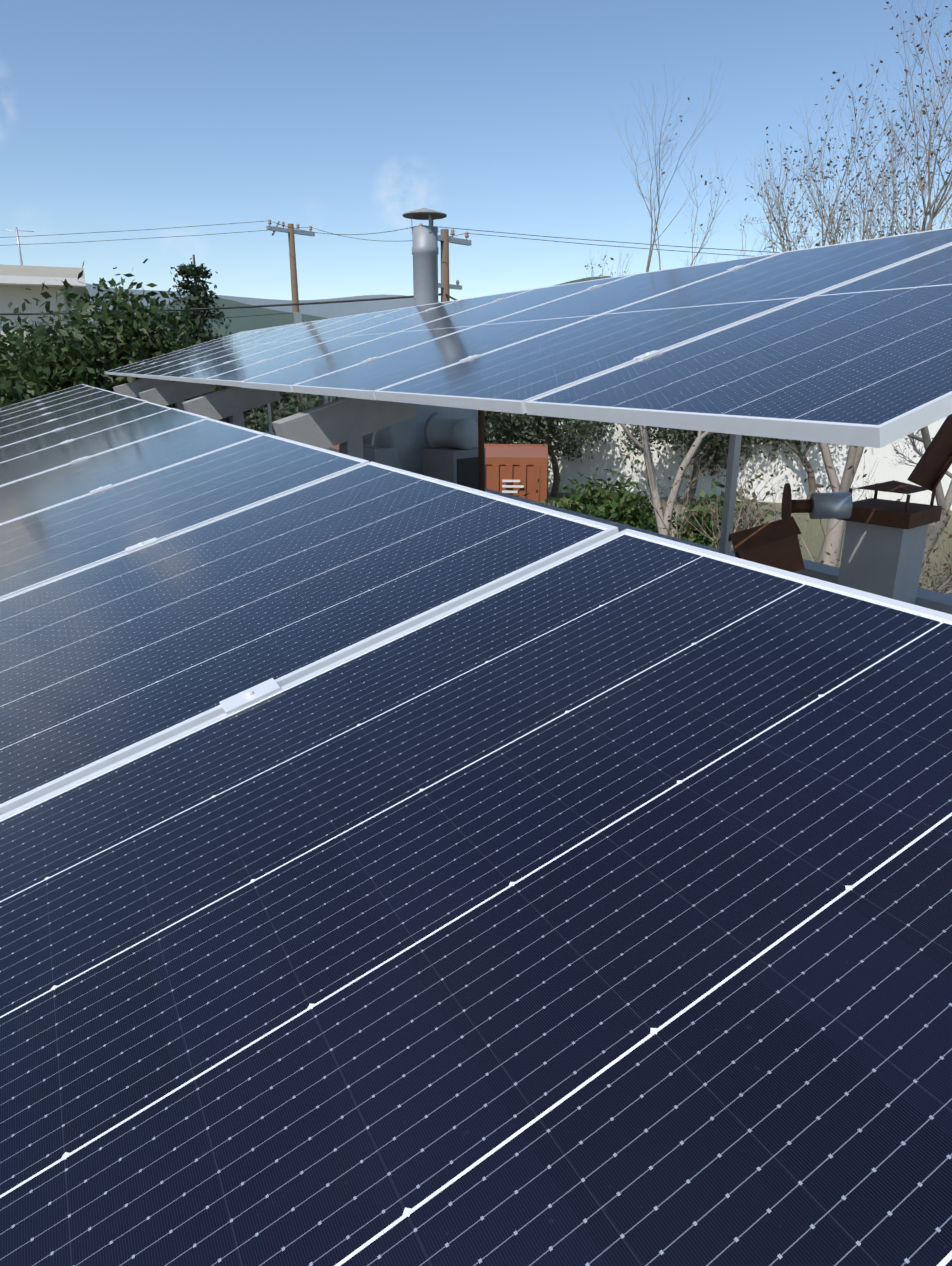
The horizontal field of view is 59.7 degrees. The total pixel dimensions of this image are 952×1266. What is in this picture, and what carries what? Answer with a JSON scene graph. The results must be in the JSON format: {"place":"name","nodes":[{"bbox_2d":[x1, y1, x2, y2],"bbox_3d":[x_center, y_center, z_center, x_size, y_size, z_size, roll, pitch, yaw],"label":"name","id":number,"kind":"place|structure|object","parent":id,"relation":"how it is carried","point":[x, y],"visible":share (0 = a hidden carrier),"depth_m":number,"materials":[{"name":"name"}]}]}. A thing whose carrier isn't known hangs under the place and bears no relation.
{"place":"outdoors","nodes":[
{"label":"outdoors","id":0,"kind":"place"},
{"bbox_2d":[0,264,438,322],"bbox_3d":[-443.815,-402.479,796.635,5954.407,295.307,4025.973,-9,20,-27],"label":"hills","id":1,"kind":"structure","parent":0,"point":[332,310],"depth_m":2756.25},
{"bbox_2d":[145,276,610,346],"bbox_3d":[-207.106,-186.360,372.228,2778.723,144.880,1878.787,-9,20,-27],"label":"hills","id":2,"kind":"structure","parent":0,"point":[237,324],"depth_m":1269.15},
{"bbox_2d":[0,0,951,301],"label":"sky","id":3,"kind":"structure","parent":0,"point":[331,116],"materials":[{"name":"blue"}]},
{"bbox_2d":[484,413,951,594],"bbox_3d":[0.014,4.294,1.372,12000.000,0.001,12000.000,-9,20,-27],"label":"ground","id":4,"kind":"structure","parent":0,"point":[811,527],"depth_m":22.93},
{"bbox_2d":[0,288,62,400],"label":"bush","id":5,"kind":"object","parent":4,"relation":"on","point":[16,310],"depth_m":17.16,"materials":[{"name":"green plant"}]},
{"bbox_2d":[0,227,85,344],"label":"cream house","id":6,"kind":"structure","parent":4,"relation":"on","point":[21,277],"depth_m":26.11,"materials":[{"name":"paint"}]},
{"bbox_2d":[0,259,212,407],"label":"bush","id":7,"kind":"object","parent":4,"relation":"on","point":[81,350],"visible":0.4,"depth_m":14.38,"materials":[{"name":"green plant"}]},
{"bbox_2d":[0,298,222,407],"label":"bush","id":8,"kind":"object","parent":4,"relation":"on","point":[189,331],"depth_m":21.25,"materials":[{"name":"green plant"}]},
{"bbox_2d":[158,255,249,421],"bbox_3d":[-8.265,-7.123,24.522,4.373,7.502,3.570,17,24,42],"label":"pine tree","id":9,"kind":"object","parent":4,"relation":"on","point":[184,271],"visible":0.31,"depth_m":23.75,"materials":[{"name":"green plant"}]},
{"bbox_2d":[181,306,323,428],"bbox_3d":[-8.012,-7.945,28.845,6.050,6.486,6.264,5,18,14],"label":"bush","id":10,"kind":"object","parent":4,"relation":"on","point":[286,399],"visible":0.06,"depth_m":28.19,"materials":[{"name":"green plant"}]},
{"bbox_2d":[218,391,344,435],"bbox_3d":[-4.260,-3.267,17.549,4.667,4.533,6.490,3,18,10],"label":"bush","id":11,"kind":"object","parent":4,"relation":"on","point":[258,423],"visible":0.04,"depth_m":17.52,"materials":[{"name":"green plant"}]},
{"bbox_2d":[266,219,314,404],"bbox_3d":[-5.135,-7.467,24.297,1.601,8.290,0.327,-16,24,-41],"label":"utility pole","id":12,"kind":"object","parent":4,"relation":"on","point":[297,315],"visible":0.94,"depth_m":23.34,"materials":[{"name":"brown wood"}]},
{"bbox_2d":[0,221,780,326],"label":"power lines","id":13,"kind":"object","parent":12,"relation":"attached to","point":[326,302],"visible":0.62,"depth_m":17.95,"materials":[{"name":"black rubber"}]},
{"bbox_2d":[284,394,342,410],"bbox_3d":[-3.833,-6.121,26.821,4.552,4.270,6.720,-9,20,-27],"label":"olive tree","id":14,"kind":"object","parent":4,"relation":"on","point":[320,399],"depth_m":26.20,"materials":[{"name":"green plant"}]},
{"bbox_2d":[331,444,548,503],"bbox_3d":[-1.736,-1.885,15.540,6.092,3.050,2.597,1,18,4],"label":"shipping container","id":15,"kind":"object","parent":4,"relation":"on","point":[518,470],"visible":0.15,"depth_m":13.91,"materials":[{"name":"metal"}]},
{"bbox_2d":[419,223,470,301],"bbox_3d":[-0.628,-4.989,18.335,0.329,7.240,1.600,15,23,38],"label":"utility pole","id":16,"kind":"object","parent":4,"relation":"on","point":[445,239],"visible":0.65,"depth_m":17.45,"materials":[{"name":"brown wood"}]},
{"bbox_2d":[484,410,554,467],"bbox_3d":[0.422,-6.624,27.888,6.577,4.878,6.267,-9,20,-27],"label":"olive tree","id":17,"kind":"object","parent":4,"relation":"on","point":[492,416],"visible":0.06,"depth_m":26.27,"materials":[{"name":"green plant"}]},
{"bbox_2d":[484,412,625,496],"bbox_3d":[2.651,-6.783,27.639,5.054,4.983,5.488,-9,20,-27],"label":"olive tree","id":18,"kind":"object","parent":4,"relation":"on","point":[516,431],"visible":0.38,"depth_m":27.10,"materials":[{"name":"green plant"}]},
{"bbox_2d":[263,432,951,614],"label":"flat roof","id":19,"kind":"structure","parent":4,"relation":"on","point":[934,600],"depth_m":4.68,"materials":[{"name":"concrete"}]},
{"bbox_2d":[113,378,416,458],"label":"concrete beams","id":20,"kind":"structure","parent":19,"relation":"on","point":[346,423],"depth_m":4.59,"materials":[{"name":"grey concrete"}]},
{"bbox_2d":[339,404,484,489],"bbox_3d":[-1.290,-1.647,7.304,1.870,1.320,2.924,17,24,42],"label":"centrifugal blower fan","id":21,"kind":"object","parent":19,"relation":"on","point":[438,442],"visible":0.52,"depth_m":7.32,"materials":[{"name":"painted metal"},{"name":"steel"},{"name":"black rubber"}]},
{"bbox_2d":[402,208,446,305],"bbox_3d":[-0.505,-2.914,8.518,0.440,2.625,0.440,-9,20,-27],"label":"flue pipe with hat","id":22,"kind":"object","parent":19,"relation":"on","point":[425,250],"visible":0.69,"depth_m":8.17,"materials":[{"name":"metal"}]},
{"bbox_2d":[478,410,484,491],"bbox_3d":[0.044,-1.711,6.999,0.073,1.271,0.056,-9,20,-27],"label":"rusty post","id":23,"kind":"object","parent":19,"relation":"on","point":[481,464],"visible":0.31,"depth_m":7.03,"materials":[{"name":"metal"}]},
{"bbox_2d":[267,395,741,555],"bbox_3d":[-1.804,-1.431,5.611,4.569,1.590,14.409,-9,20,-27],"label":"support post","id":24,"kind":"object","parent":19,"relation":"on","point":[730,486],"visible":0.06,"depth_m":4.56,"materials":[{"name":"grey metal"}]},
{"bbox_2d":[34,265,744,714],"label":"panel clamps","id":25,"kind":"object","parent":24,"relation":"on","point":[242,699],"visible":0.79,"depth_m":1.17,"materials":[{"name":"metal"}]},
{"bbox_2d":[0,384,87,411],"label":"solar panel","id":26,"kind":"object","parent":25,"relation":"attached to","point":[41,397],"visible":0.67,"depth_m":11.36,"materials":[{"name":"glass"}]},
{"bbox_2d":[0,386,94,415],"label":"solar panel","id":27,"kind":"object","parent":25,"relation":"attached to","point":[35,403],"visible":0.69,"depth_m":10.41,"materials":[{"name":"glass"}]},
{"bbox_2d":[0,388,103,420],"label":"solar panel","id":28,"kind":"object","parent":25,"relation":"attached to","point":[49,404],"visible":0.7,"depth_m":9.43,"materials":[{"name":"glass"}]},
{"bbox_2d":[0,390,114,427],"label":"solar panel","id":29,"kind":"object","parent":25,"relation":"attached to","point":[40,412],"visible":0.68,"depth_m":8.46,"materials":[{"name":"glass"}]},
{"bbox_2d":[0,393,128,435],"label":"solar panel","id":30,"kind":"object","parent":25,"relation":"attached to","point":[21,425],"visible":0.61,"depth_m":7.49,"materials":[{"name":"glass"}]},
{"bbox_2d":[0,396,147,446],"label":"solar panel","id":31,"kind":"object","parent":25,"relation":"attached to","point":[64,422],"visible":0.75,"depth_m":6.49,"materials":[{"name":"glass"}]},
{"bbox_2d":[0,402,170,462],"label":"solar panel","id":32,"kind":"object","parent":25,"relation":"attached to","point":[58,436],"visible":0.71,"depth_m":5.53,"materials":[{"name":"glass"}]},
{"bbox_2d":[0,408,208,485],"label":"solar panel","id":33,"kind":"object","parent":25,"relation":"attached to","point":[60,455],"visible":0.75,"depth_m":4.52,"materials":[{"name":"glass"}]},
{"bbox_2d":[0,418,264,523],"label":"solar panel","id":34,"kind":"object","parent":25,"relation":"attached to","point":[53,487],"visible":0.75,"depth_m":3.54,"materials":[{"name":"glass"}]},
{"bbox_2d":[104,329,256,374],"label":"solar panel","id":35,"kind":"object","parent":25,"relation":"attached to","point":[109,372],"visible":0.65,"depth_m":12.92,"materials":[{"name":"glass"}]},
{"bbox_2d":[0,433,368,598],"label":"solar panel","id":36,"kind":"object","parent":25,"relation":"attached to","point":[58,541],"visible":0.75,"depth_m":2.53,"materials":[{"name":"glass"}]},
{"bbox_2d":[112,326,276,375],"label":"solar panel","id":37,"kind":"object","parent":25,"relation":"attached to","point":[118,372],"visible":0.62,"depth_m":11.95,"materials":[{"name":"glass"}]},
{"bbox_2d":[120,323,299,376],"bbox_3d":[-3.513,-3.759,10.982,2.278,0.038,1.134,-25,27,-20],"label":"solar panel","id":38,"kind":"object","parent":25,"relation":"attached to","point":[128,373],"visible":0.69,"depth_m":10.95,"materials":[{"name":"glass"}]},
{"bbox_2d":[131,319,326,377],"bbox_3d":[-2.972,-3.444,10.011,2.278,0.035,1.134,-25,27,-20],"label":"solar panel","id":39,"kind":"object","parent":25,"relation":"attached to","point":[139,374],"visible":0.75,"depth_m":9.98,"materials":[{"name":"glass"}]},
{"bbox_2d":[144,313,364,378],"bbox_3d":[-2.425,-3.133,9.043,2.278,0.035,1.134,-25,27,-20],"label":"solar panel","id":40,"kind":"object","parent":25,"relation":"attached to","point":[155,374],"visible":0.75,"depth_m":8.99,"materials":[{"name":"glass"}]},
{"bbox_2d":[159,307,406,380],"bbox_3d":[-1.885,-2.817,8.072,2.278,0.035,1.134,-25,27,-20],"label":"solar panel","id":41,"kind":"object","parent":25,"relation":"attached to","point":[173,376],"visible":0.73,"depth_m":8.03,"materials":[{"name":"glass"}]},
{"bbox_2d":[0,461,618,814],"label":"solar panel","id":42,"kind":"object","parent":25,"relation":"attached to","point":[108,662],"visible":0.79,"depth_m":1.49,"materials":[{"name":"glass"}]},
{"bbox_2d":[178,299,461,383],"bbox_3d":[-1.343,-2.504,7.101,2.278,0.035,1.134,-25,27,-20],"label":"solar panel","id":43,"kind":"object","parent":25,"relation":"attached to","point":[201,376],"visible":0.73,"depth_m":7.04,"materials":[{"name":"glass"}]},
{"bbox_2d":[205,288,534,386],"bbox_3d":[-0.797,-2.192,6.132,2.278,0.035,1.134,-25,27,-20],"label":"solar panel","id":44,"kind":"object","parent":25,"relation":"attached to","point":[236,377],"visible":0.83,"depth_m":6.05,"materials":[{"name":"glass"}]},
{"bbox_2d":[240,274,633,391],"bbox_3d":[-0.258,-1.876,5.161,2.278,0.035,1.134,-25,27,-20],"label":"solar panel","id":45,"kind":"object","parent":25,"relation":"attached to","point":[285,379],"visible":0.85,"depth_m":5.07,"materials":[{"name":"glass"}]},
{"bbox_2d":[0,529,951,1265],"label":"solar panel","id":46,"kind":"object","parent":25,"relation":"attached to","point":[590,905],"visible":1,"depth_m":0.65,"materials":[{"name":"glass"}]},
{"bbox_2d":[292,252,781,399],"bbox_3d":[0.288,-1.564,4.192,2.278,0.035,1.134,-25,27,-20],"label":"solar panel","id":47,"kind":"object","parent":25,"relation":"attached to","point":[365,380],"visible":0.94,"depth_m":4.08,"materials":[{"name":"glass"}]},
{"bbox_2d":[374,227,951,413],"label":"solar panel","id":48,"kind":"object","parent":25,"relation":"attached to","point":[513,378],"visible":1,"depth_m":3.06,"materials":[{"name":"glass"}]},
{"bbox_2d":[525,244,951,447],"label":"solar panel","id":49,"kind":"object","parent":25,"relation":"attached to","point":[865,361],"visible":0.98,"depth_m":1.95,"materials":[{"name":"glass"}]},
{"bbox_2d":[728,516,804,571],"bbox_3d":[1.208,-0.211,3.494,0.307,0.570,0.244,-1,18,-2],"label":"rusty metal hood","id":50,"kind":"object","parent":19,"relation":"on","point":[774,544],"visible":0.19,"depth_m":3.37,"materials":[{"name":"brown metal"}]},
{"bbox_2d":[781,483,851,518],"bbox_3d":[1.503,-0.360,3.818,0.349,0.656,0.209,0,18,1],"label":"pipe","id":51,"kind":"object","parent":19,"relation":"on","point":[836,505],"visible":0.79,"depth_m":3.68,"materials":[{"name":"metal"}]},
{"bbox_2d":[837,480,941,604],"bbox_3d":[1.978,-0.419,4.022,0.340,0.640,0.340,-14,23,-38],"label":"chimney","id":52,"kind":"object","parent":19,"relation":"on","point":[883,547],"visible":0.79,"depth_m":3.92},
{"bbox_2d":[907,414,951,490],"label":"rusty steel channel","id":53,"kind":"object","parent":52,"relation":"attached to","point":[931,468],"visible":0.87,"depth_m":3.99,"materials":[{"name":"brown metal"}]},
{"bbox_2d":[523,456,705,538],"bbox_3d":[2.075,-1.166,13.280,2.827,3.216,2.760,1,18,2],"label":"tall shrub","id":54,"kind":"object","parent":4,"relation":"on","point":[619,505],"visible":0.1,"depth_m":12.70,"materials":[{"name":"green plant"}]},
{"bbox_2d":[570,505,693,538],"bbox_3d":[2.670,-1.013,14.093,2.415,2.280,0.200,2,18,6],"label":"shrub","id":55,"kind":"object","parent":4,"relation":"on","point":[673,531],"visible":0.02,"depth_m":13.75,"materials":[{"name":"green plant"}]},
{"bbox_2d":[583,58,787,535],"bbox_3d":[2.356,-2.841,10.862,3.724,7.802,2.137,2,18,7],"label":"bare tree","id":56,"kind":"object","parent":4,"relation":"on","point":[650,469],"visible":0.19,"depth_m":10.65,"materials":[{"name":"brown plant"}]},
{"bbox_2d":[599,423,777,504],"bbox_3d":[7.302,-6.598,27.650,5.985,4.669,4.649,-9,20,-27],"label":"olive tree","id":57,"kind":"object","parent":4,"relation":"on","point":[722,439],"visible":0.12,"depth_m":27.51,"materials":[{"name":"green plant"}]},
{"bbox_2d":[651,471,781,552],"bbox_3d":[3.847,-0.885,12.927,2.364,3.239,2.400,-9,20,-27],"label":"tall shrub","id":58,"kind":"object","parent":4,"relation":"on","point":[697,536],"visible":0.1,"depth_m":12.46,"materials":[{"name":"green plant"}]},
{"bbox_2d":[620,435,835,560],"bbox_3d":[2.768,-0.076,8.535,3.236,3.963,2.996,-9,20,-27],"label":"shrub","id":59,"kind":"object","parent":4,"relation":"on","point":[753,521],"visible":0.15,"depth_m":8.45,"materials":[{"name":"plant"}]},
{"bbox_2d":[514,416,951,510],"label":"wall","id":60,"kind":"structure","parent":4,"relation":"on","point":[884,457],"depth_m":28.48,"materials":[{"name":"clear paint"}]},
{"bbox_2d":[709,436,843,498],"bbox_3d":[10.774,-7.051,27.784,4.704,5.446,6.692,-20,26,-46],"label":"olive tree","id":61,"kind":"object","parent":4,"relation":"on","point":[808,469],"visible":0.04,"depth_m":27.32,"materials":[{"name":"green plant"}]},
{"bbox_2d":[734,446,951,593],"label":"shrub","id":62,"kind":"object","parent":4,"relation":"on","point":[820,486],"visible":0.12,"depth_m":6.57,"materials":[{"name":"beige plant"}]},
{"bbox_2d":[740,0,951,566],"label":"bare tree","id":63,"kind":"object","parent":4,"relation":"on","point":[834,538],"visible":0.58,"depth_m":10.23,"materials":[{"name":"brown plant"}]},
{"bbox_2d":[763,63,951,573],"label":"bare tree","id":64,"kind":"object","parent":4,"relation":"on","point":[925,439],"visible":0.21,"depth_m":12.42,"materials":[{"name":"brown plant"}]},
{"bbox_2d":[849,473,951,593],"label":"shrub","id":65,"kind":"object","parent":4,"relation":"on","point":[939,587],"visible":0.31,"depth_m":7.49,"materials":[{"name":"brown plant"}]},
{"bbox_2d":[913,8,951,231],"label":"bare tree","id":66,"kind":"object","parent":4,"relation":"on","point":[941,164],"visible":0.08,"depth_m":8.62,"materials":[{"name":"brown plant"}]}
]}

